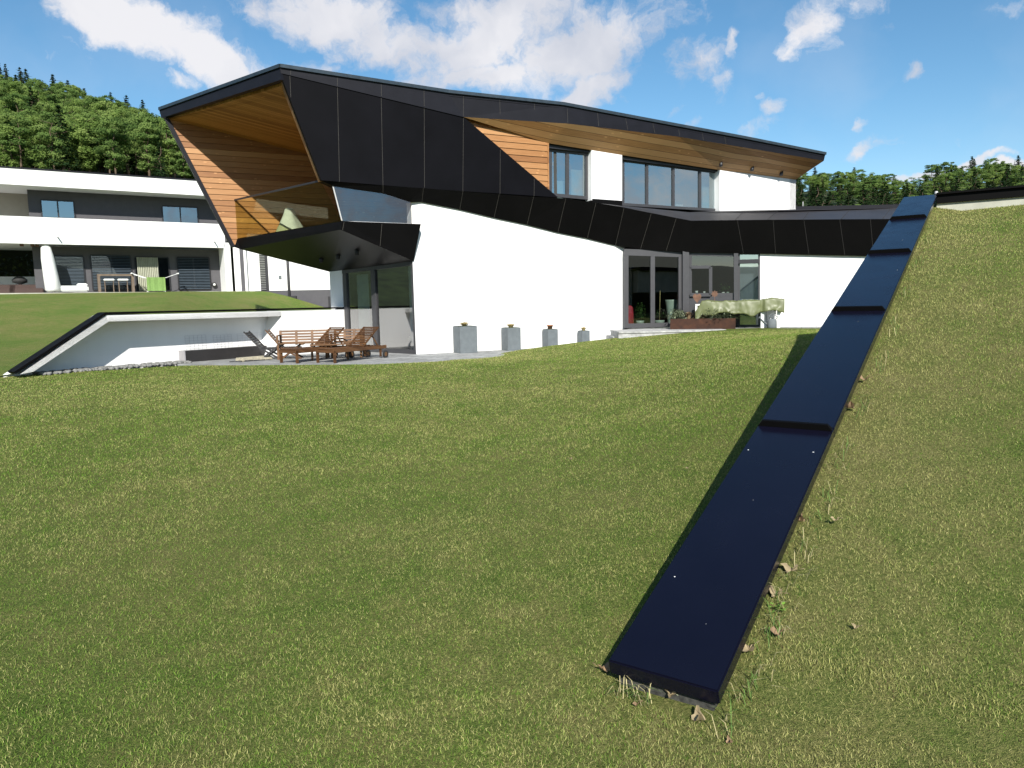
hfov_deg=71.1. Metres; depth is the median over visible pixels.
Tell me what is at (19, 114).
leafy tree
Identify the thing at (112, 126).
pine tree
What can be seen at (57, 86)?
leafy tree
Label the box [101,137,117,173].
pine tree
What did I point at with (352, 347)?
sun lounger
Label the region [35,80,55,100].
leafy tree
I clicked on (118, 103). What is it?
leafy tree
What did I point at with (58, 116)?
spruce tree
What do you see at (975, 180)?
spruce tree
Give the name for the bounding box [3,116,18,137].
leafy tree
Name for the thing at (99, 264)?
window
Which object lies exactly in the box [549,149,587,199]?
window
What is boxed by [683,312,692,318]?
bedding plant
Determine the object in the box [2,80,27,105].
leafy tree
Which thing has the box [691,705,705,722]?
dry leaf
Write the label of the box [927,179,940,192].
leafy tree
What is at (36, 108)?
leafy tree
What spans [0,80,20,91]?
leafy tree
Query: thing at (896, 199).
pine tree
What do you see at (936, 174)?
spruce tree
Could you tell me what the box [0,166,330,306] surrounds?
neighbour house
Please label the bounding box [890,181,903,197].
pine tree
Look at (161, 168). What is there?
spruce tree
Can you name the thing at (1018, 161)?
spruce tree
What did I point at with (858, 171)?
pine tree
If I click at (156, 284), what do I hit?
towel
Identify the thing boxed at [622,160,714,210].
window
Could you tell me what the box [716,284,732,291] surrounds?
herb plant
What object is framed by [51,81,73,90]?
leafy tree
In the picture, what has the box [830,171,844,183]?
pine tree
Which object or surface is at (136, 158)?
pine tree
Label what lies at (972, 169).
leafy tree
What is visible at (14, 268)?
hedge
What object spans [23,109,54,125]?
leafy tree
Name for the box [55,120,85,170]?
leafy tree
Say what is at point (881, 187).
spruce tree
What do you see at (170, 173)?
leafy tree
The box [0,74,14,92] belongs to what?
leafy tree
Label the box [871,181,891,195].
leafy tree
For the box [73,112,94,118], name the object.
leafy tree
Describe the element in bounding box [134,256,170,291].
window
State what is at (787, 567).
dry leaf
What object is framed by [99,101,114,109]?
leafy tree
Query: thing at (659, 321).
potted plant
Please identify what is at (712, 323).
corten planter
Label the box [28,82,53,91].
leafy tree
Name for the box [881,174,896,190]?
pine tree
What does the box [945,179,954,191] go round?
spruce tree
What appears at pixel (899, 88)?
sky
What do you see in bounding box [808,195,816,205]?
spruce tree
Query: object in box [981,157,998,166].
pine tree
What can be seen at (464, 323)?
dry plant
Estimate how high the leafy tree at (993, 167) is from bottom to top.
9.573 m
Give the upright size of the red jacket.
0.680 m
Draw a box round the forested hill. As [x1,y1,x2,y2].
[0,165,1016,290]
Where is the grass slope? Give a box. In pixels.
[615,202,1023,767]
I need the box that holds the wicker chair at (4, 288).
[0,285,14,292]
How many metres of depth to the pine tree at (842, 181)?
261.89 m
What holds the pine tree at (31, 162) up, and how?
on the forested hill
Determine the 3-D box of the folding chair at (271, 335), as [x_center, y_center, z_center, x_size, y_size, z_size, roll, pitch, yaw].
[-6.175,-1.082,19.489,0.912,0.824,0.558,-2,7,-10]
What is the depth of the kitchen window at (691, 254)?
22.64 m
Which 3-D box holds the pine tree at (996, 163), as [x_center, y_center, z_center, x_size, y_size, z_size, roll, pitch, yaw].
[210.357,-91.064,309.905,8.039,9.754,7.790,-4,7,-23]
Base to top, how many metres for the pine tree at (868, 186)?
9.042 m
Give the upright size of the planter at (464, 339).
0.763 m
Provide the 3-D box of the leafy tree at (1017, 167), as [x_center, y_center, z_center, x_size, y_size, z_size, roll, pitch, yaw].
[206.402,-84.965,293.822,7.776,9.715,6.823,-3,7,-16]
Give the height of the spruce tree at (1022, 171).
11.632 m
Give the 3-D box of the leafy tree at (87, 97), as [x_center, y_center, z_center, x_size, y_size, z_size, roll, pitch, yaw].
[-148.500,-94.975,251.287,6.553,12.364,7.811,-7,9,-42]
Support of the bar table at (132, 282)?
on the neighbour house at (87, 227)
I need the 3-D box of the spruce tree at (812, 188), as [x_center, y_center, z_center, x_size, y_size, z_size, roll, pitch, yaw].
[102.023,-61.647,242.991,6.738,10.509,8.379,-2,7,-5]
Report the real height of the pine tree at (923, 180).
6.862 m
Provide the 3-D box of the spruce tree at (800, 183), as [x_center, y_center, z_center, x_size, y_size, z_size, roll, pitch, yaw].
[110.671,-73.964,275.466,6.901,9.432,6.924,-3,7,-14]
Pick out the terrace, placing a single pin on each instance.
(376, 358)
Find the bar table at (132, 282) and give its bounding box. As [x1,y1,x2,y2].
[97,274,134,291]
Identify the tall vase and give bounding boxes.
[665,300,677,322]
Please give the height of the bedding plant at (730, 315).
0.423 m
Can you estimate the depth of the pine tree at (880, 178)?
293.15 m
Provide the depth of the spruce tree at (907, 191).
236.67 m
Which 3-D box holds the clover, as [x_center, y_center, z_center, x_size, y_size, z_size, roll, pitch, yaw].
[1.189,0.995,3.195,0.078,0.029,0.086,2,7,26]
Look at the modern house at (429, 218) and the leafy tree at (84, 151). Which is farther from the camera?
the leafy tree at (84, 151)
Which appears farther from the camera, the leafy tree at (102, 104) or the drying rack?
the leafy tree at (102, 104)
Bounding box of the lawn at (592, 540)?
[0,328,819,767]
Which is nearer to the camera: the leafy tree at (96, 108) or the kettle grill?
the kettle grill
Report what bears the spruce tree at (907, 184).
on the forested hill
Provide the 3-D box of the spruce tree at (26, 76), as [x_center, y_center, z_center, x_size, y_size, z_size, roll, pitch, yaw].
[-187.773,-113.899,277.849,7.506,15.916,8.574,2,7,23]
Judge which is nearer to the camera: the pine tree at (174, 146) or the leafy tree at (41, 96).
the pine tree at (174, 146)
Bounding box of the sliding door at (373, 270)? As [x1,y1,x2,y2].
[342,261,415,353]
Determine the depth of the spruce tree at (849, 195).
236.94 m
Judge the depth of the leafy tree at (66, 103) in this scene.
220.02 m
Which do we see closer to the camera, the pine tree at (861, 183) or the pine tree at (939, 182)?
the pine tree at (861, 183)
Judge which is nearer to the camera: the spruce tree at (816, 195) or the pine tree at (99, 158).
the pine tree at (99, 158)
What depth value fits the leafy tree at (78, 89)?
274.94 m
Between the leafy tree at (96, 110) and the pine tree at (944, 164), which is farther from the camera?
the pine tree at (944, 164)
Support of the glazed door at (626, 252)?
in the modern house at (429, 218)
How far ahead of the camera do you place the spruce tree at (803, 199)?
229.90 m
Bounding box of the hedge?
[0,254,34,276]
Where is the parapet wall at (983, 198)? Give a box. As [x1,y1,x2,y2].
[934,185,1023,210]
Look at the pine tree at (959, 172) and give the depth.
297.27 m
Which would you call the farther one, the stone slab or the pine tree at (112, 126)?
the pine tree at (112, 126)
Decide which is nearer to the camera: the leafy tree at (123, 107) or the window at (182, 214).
the window at (182, 214)
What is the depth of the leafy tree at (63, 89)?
243.39 m
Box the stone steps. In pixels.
[606,329,725,338]
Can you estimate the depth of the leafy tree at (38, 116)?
168.06 m
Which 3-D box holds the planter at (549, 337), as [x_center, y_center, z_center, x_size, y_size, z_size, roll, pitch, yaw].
[1.158,-1.381,21.742,0.350,0.575,0.350,-4,7,-26]
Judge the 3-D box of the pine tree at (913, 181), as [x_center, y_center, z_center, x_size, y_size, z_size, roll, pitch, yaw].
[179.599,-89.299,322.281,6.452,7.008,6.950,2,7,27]
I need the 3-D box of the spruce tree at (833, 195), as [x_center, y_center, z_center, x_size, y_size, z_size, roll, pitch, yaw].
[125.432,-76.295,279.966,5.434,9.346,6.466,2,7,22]
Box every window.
[40,199,75,217]
[54,255,85,285]
[90,254,131,290]
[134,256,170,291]
[161,205,198,222]
[176,256,211,289]
[259,254,268,290]
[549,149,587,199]
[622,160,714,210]
[689,252,733,295]
[738,253,759,325]
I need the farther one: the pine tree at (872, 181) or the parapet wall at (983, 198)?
the pine tree at (872, 181)
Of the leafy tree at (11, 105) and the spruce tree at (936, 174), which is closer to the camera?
the leafy tree at (11, 105)
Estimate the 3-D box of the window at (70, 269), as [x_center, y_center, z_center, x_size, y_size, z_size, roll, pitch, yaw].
[-23.699,-5.971,38.459,1.196,1.804,0.784,-1,6,0]
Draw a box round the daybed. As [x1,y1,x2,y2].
[55,283,88,291]
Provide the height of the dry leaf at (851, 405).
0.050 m
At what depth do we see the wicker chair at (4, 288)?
36.84 m
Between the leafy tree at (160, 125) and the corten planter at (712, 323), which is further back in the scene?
the leafy tree at (160, 125)
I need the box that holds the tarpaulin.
[695,297,784,318]
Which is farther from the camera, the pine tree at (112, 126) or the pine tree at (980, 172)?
the pine tree at (980, 172)
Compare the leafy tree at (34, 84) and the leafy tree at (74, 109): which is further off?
the leafy tree at (34, 84)
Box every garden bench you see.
[276,329,329,359]
[330,329,364,357]
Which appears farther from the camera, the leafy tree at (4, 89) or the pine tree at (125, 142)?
the leafy tree at (4, 89)
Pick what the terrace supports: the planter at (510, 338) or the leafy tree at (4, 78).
the planter at (510, 338)
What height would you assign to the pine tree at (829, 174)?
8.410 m
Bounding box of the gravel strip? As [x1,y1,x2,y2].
[33,360,191,374]
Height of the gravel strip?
0.079 m
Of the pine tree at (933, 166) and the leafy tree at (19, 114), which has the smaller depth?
the leafy tree at (19, 114)
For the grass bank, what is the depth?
29.95 m
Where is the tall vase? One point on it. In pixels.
(671, 305)
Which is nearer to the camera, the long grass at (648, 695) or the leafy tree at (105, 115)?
the long grass at (648, 695)
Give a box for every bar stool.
[103,279,114,291]
[117,279,127,291]
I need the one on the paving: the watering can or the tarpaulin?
the watering can
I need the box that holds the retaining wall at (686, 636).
[609,195,936,726]
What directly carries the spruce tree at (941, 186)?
on the forested hill
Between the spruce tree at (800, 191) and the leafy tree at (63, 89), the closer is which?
the leafy tree at (63, 89)
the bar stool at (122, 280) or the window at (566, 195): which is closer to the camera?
the window at (566, 195)
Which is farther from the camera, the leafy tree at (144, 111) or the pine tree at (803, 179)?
the pine tree at (803, 179)
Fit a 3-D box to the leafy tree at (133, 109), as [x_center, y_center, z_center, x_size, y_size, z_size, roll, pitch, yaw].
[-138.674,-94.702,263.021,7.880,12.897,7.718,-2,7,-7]
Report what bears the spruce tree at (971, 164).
on the forested hill
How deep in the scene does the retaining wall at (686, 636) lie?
3.80 m
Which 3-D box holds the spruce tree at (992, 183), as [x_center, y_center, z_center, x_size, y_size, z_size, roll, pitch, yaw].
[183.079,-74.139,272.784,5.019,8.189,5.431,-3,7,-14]
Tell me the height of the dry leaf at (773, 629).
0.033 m
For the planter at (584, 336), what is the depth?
22.19 m
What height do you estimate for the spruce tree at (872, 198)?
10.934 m
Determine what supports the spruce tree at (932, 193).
on the forested hill
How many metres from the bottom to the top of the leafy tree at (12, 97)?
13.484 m
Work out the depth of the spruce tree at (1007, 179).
276.23 m
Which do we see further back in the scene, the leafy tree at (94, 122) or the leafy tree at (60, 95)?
the leafy tree at (60, 95)
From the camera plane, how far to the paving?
22.17 m
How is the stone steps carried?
on the terrace
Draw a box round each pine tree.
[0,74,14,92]
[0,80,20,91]
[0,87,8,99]
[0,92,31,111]
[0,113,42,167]
[0,133,37,167]
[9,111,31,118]
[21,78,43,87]
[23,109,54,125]
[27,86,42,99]
[27,126,41,168]
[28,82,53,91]
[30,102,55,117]
[39,121,69,168]
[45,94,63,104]
[45,117,80,170]
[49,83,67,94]
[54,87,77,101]
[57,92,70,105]
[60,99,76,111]
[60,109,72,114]
[62,122,86,165]
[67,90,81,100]
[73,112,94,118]
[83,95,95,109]
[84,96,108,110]
[90,120,116,172]
[90,130,127,172]
[90,133,105,172]
[90,136,106,172]
[92,115,131,173]
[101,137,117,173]
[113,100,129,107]
[113,128,140,174]
[117,129,146,174]
[125,111,162,175]
[126,122,164,175]
[127,118,148,175]
[150,130,170,176]
[159,124,186,177]
[169,149,191,178]
[798,172,807,190]
[822,173,833,189]
[828,178,851,203]
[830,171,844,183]
[847,179,858,197]
[852,169,865,184]
[853,182,871,194]
[853,184,874,204]
[862,176,881,197]
[870,175,887,198]
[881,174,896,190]
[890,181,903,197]
[890,186,902,203]
[908,177,918,186]
[918,174,929,183]
[919,182,932,194]
[922,164,942,187]
[932,176,946,186]
[937,162,955,175]
[945,173,958,184]
[946,180,970,190]
[952,169,967,190]
[955,166,970,179]
[973,169,991,188]
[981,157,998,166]
[990,161,1008,176]
[994,163,1015,184]
[1001,169,1019,182]
[1013,176,1023,185]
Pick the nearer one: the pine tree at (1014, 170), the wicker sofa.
the wicker sofa
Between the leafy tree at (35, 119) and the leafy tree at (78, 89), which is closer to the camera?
the leafy tree at (35, 119)
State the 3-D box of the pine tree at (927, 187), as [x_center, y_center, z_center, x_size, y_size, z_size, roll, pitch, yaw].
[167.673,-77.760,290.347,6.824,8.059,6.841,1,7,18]
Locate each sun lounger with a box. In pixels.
[279,327,353,363]
[316,327,387,363]
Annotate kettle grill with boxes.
[12,276,27,284]
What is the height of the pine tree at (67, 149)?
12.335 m
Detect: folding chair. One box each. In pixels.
[243,331,283,357]
[265,329,303,358]
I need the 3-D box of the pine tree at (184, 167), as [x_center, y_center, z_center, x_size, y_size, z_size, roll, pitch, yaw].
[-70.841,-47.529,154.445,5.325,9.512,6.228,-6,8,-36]
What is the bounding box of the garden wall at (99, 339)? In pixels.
[0,307,350,376]
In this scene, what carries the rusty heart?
in the corten planter at (712, 323)
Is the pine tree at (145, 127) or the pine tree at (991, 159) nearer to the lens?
the pine tree at (145, 127)
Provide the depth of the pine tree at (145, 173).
161.73 m
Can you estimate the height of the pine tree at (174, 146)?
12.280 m
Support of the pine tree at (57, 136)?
on the forested hill
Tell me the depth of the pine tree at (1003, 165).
293.83 m
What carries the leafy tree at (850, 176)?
on the forested hill
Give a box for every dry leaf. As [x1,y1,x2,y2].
[592,662,609,671]
[665,689,675,697]
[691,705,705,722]
[726,735,732,742]
[743,641,758,651]
[769,585,786,596]
[770,626,787,634]
[781,563,803,572]
[847,401,853,407]
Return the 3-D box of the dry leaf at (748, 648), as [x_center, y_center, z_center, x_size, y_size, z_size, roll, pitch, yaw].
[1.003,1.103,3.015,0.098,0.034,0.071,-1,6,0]
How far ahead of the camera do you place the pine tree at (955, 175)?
292.58 m
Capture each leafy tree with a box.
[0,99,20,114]
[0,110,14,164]
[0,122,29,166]
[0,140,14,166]
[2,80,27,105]
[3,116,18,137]
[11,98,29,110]
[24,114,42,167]
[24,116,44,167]
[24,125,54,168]
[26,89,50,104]
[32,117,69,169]
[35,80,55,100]
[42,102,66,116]
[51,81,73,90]
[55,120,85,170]
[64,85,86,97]
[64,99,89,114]
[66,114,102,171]
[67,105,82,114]
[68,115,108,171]
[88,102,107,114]
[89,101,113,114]
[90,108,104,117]
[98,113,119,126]
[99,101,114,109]
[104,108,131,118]
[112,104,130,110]
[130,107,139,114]
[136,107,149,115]
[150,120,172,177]
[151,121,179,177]
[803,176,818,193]
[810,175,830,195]
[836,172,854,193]
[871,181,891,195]
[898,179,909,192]
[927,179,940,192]
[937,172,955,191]
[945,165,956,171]
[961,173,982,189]
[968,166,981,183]
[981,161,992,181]
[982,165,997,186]
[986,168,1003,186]
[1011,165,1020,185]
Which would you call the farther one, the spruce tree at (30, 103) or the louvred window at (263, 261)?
the spruce tree at (30, 103)
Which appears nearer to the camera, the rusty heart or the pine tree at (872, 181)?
the rusty heart
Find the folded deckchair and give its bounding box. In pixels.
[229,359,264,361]
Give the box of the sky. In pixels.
[0,0,1023,192]
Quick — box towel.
[146,277,165,290]
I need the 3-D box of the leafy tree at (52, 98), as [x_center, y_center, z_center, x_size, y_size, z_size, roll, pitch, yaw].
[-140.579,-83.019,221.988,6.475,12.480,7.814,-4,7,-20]
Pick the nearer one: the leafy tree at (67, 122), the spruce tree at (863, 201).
the leafy tree at (67, 122)
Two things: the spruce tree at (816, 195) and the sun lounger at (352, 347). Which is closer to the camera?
the sun lounger at (352, 347)
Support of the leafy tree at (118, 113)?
on the forested hill
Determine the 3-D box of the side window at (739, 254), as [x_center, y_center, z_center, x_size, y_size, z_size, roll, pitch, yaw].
[7.434,-2.955,22.472,0.687,2.297,0.080,1,7,15]
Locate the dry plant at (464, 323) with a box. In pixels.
[458,322,469,325]
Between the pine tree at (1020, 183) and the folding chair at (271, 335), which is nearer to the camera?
the folding chair at (271, 335)
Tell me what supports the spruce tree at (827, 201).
on the forested hill
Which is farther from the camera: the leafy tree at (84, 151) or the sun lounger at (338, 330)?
the leafy tree at (84, 151)
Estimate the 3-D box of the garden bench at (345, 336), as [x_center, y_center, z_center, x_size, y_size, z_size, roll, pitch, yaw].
[-4.456,-1.106,19.485,0.842,0.765,0.579,-1,7,-2]
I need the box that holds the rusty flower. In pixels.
[712,291,717,316]
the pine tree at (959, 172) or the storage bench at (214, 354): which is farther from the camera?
the pine tree at (959, 172)
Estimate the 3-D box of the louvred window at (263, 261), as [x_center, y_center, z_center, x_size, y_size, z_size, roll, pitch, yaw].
[-14.375,-6.611,41.535,0.460,2.400,0.155,-2,7,-6]
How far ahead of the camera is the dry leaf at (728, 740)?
2.59 m
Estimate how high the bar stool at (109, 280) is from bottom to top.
0.730 m
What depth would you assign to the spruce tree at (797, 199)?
220.57 m
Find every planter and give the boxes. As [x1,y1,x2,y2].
[453,325,477,353]
[501,327,520,350]
[542,329,557,346]
[578,330,589,341]
[670,318,735,328]
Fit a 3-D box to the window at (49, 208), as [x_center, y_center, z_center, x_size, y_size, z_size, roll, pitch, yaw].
[-23.993,-9.230,37.884,1.337,0.974,0.871,-1,6,0]
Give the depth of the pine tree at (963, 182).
269.65 m
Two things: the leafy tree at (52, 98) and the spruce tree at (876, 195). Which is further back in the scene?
the spruce tree at (876, 195)
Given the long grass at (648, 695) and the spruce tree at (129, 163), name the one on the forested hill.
the spruce tree at (129, 163)
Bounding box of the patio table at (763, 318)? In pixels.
[695,304,779,327]
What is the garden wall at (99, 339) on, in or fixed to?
on the grass bank
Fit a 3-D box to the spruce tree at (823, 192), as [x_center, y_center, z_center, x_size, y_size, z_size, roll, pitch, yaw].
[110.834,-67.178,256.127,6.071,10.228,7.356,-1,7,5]
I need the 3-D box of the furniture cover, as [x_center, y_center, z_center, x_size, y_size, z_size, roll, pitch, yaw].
[-7.041,-5.122,22.740,1.151,0.900,1.128,-1,6,0]
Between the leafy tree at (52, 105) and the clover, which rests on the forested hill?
the leafy tree at (52, 105)
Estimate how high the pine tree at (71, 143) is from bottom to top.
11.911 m
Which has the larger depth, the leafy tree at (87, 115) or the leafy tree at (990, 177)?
the leafy tree at (990, 177)
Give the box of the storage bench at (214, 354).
[179,345,266,361]
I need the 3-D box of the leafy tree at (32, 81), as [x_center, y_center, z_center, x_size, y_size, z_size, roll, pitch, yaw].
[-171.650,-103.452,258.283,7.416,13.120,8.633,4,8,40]
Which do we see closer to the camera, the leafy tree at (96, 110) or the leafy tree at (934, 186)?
the leafy tree at (96, 110)
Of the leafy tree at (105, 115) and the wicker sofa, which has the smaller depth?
the wicker sofa
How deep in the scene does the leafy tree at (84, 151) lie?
153.70 m
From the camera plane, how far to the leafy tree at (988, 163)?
310.12 m
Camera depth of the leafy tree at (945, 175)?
290.61 m
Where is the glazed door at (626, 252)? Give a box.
[623,249,681,327]
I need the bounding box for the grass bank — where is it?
[0,291,326,375]
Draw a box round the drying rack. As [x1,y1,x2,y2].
[130,273,178,291]
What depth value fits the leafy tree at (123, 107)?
247.40 m
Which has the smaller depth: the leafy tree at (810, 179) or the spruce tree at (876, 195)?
the spruce tree at (876, 195)
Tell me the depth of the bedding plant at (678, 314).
22.17 m
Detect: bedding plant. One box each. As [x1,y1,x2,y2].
[666,308,685,319]
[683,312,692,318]
[700,308,727,319]
[717,311,740,318]
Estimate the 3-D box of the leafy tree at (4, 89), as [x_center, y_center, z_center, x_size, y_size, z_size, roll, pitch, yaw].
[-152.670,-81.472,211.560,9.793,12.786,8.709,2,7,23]
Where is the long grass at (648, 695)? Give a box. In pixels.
[599,220,937,738]
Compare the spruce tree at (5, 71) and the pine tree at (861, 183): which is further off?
the spruce tree at (5, 71)
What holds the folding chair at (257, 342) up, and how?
on the terrace
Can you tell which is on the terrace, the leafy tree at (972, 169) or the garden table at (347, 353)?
the garden table at (347, 353)
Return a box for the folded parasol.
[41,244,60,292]
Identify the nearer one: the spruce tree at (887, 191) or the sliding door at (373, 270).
the sliding door at (373, 270)
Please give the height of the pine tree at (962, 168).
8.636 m
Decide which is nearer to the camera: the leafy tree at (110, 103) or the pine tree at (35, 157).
the pine tree at (35, 157)
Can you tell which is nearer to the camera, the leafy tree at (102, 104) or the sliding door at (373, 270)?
the sliding door at (373, 270)
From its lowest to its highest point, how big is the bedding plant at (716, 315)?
0.445 m
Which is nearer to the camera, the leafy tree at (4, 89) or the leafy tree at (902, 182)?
the leafy tree at (4, 89)
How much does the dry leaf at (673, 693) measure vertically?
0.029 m
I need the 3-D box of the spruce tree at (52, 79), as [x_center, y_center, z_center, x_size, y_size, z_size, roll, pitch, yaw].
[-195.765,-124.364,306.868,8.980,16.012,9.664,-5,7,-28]
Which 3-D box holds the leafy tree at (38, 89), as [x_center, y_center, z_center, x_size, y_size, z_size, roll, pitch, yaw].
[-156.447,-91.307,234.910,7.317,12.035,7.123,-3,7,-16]
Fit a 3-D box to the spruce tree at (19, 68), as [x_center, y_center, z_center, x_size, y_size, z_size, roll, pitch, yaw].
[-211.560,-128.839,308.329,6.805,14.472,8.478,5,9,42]
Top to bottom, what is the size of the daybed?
0.420 m
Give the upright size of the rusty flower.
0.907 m
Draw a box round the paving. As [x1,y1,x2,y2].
[624,326,820,329]
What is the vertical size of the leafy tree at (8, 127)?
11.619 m
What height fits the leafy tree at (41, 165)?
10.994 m
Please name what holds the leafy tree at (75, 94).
on the forested hill
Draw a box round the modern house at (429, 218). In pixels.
[158,64,898,353]
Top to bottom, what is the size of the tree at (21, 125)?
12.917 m
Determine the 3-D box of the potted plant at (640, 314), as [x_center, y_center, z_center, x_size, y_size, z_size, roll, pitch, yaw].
[4.184,-2.244,23.373,0.474,0.838,0.490,-1,6,0]
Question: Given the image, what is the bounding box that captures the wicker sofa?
[9,285,43,292]
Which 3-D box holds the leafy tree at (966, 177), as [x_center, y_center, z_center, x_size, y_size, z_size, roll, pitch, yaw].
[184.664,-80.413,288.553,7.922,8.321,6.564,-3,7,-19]
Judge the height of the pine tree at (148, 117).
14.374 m
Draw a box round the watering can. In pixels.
[758,314,777,327]
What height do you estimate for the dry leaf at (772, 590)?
0.042 m
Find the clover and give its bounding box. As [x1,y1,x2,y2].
[770,602,787,611]
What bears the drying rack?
on the neighbour house at (87, 227)
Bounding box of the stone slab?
[236,355,272,361]
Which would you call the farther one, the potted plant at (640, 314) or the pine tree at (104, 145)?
the pine tree at (104, 145)
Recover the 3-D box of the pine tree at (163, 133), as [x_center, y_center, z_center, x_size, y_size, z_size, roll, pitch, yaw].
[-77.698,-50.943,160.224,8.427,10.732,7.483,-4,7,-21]
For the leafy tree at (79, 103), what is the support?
on the forested hill
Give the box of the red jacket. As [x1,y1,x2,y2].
[628,306,633,323]
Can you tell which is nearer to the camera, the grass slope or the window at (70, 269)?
the grass slope
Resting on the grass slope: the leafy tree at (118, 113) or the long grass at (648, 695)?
the long grass at (648, 695)
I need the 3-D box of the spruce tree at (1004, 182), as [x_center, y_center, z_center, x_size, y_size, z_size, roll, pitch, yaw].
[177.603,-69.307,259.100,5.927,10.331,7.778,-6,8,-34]
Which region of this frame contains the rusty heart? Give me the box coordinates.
[693,294,700,302]
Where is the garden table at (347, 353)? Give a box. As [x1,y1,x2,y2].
[310,343,348,360]
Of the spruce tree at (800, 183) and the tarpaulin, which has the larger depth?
the spruce tree at (800, 183)
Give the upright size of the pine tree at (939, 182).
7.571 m
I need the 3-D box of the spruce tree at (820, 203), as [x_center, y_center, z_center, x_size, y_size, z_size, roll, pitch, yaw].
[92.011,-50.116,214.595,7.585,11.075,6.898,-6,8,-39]
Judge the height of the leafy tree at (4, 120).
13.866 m
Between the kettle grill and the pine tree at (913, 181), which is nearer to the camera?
the kettle grill
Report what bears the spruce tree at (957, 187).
on the forested hill
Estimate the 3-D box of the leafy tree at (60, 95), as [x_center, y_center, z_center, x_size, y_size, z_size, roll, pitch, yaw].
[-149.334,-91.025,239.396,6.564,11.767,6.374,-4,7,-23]
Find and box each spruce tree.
[3,64,8,77]
[16,67,23,82]
[20,69,31,86]
[23,87,37,109]
[44,104,84,170]
[49,74,55,88]
[117,124,142,174]
[151,143,168,176]
[796,179,806,202]
[796,194,801,205]
[798,187,806,205]
[798,194,806,205]
[807,186,817,202]
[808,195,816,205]
[810,184,824,205]
[817,198,824,205]
[818,182,826,205]
[823,197,830,205]
[827,177,836,199]
[834,185,847,204]
[842,184,854,204]
[854,184,872,204]
[868,188,878,204]
[873,187,879,204]
[876,185,885,202]
[878,190,886,204]
[880,185,895,204]
[900,182,909,198]
[901,188,910,200]
[915,181,923,195]
[930,168,939,188]
[930,181,937,194]
[939,183,946,191]
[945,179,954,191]
[952,177,960,190]
[966,156,975,184]
[967,170,982,189]
[990,178,996,187]
[999,178,1007,186]
[1003,164,1016,185]
[1013,155,1023,181]
[1015,164,1023,185]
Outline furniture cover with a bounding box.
[276,208,302,231]
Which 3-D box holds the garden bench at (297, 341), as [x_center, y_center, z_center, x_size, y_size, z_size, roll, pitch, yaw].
[-5.656,-1.076,19.439,1.322,0.765,0.579,-2,7,-8]
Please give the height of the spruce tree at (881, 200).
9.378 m
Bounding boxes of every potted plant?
[633,303,645,322]
[655,310,664,327]
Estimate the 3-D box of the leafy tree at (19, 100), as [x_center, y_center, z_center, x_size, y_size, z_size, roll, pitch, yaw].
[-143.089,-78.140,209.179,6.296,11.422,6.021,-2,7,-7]
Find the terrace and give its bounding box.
[177,348,530,365]
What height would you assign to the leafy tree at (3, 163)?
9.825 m
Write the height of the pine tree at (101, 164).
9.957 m
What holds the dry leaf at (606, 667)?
on the lawn at (592, 540)
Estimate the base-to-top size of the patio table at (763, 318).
0.748 m
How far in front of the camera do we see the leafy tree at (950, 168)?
317.01 m
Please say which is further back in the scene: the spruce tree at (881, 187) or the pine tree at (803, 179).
the pine tree at (803, 179)
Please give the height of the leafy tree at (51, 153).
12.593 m
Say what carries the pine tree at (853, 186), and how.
on the forested hill
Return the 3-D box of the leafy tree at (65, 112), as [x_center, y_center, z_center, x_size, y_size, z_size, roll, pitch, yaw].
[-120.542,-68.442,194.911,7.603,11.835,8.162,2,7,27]
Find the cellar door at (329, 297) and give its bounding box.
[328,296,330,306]
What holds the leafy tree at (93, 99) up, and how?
on the forested hill
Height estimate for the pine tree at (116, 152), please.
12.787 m
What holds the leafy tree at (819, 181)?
on the forested hill

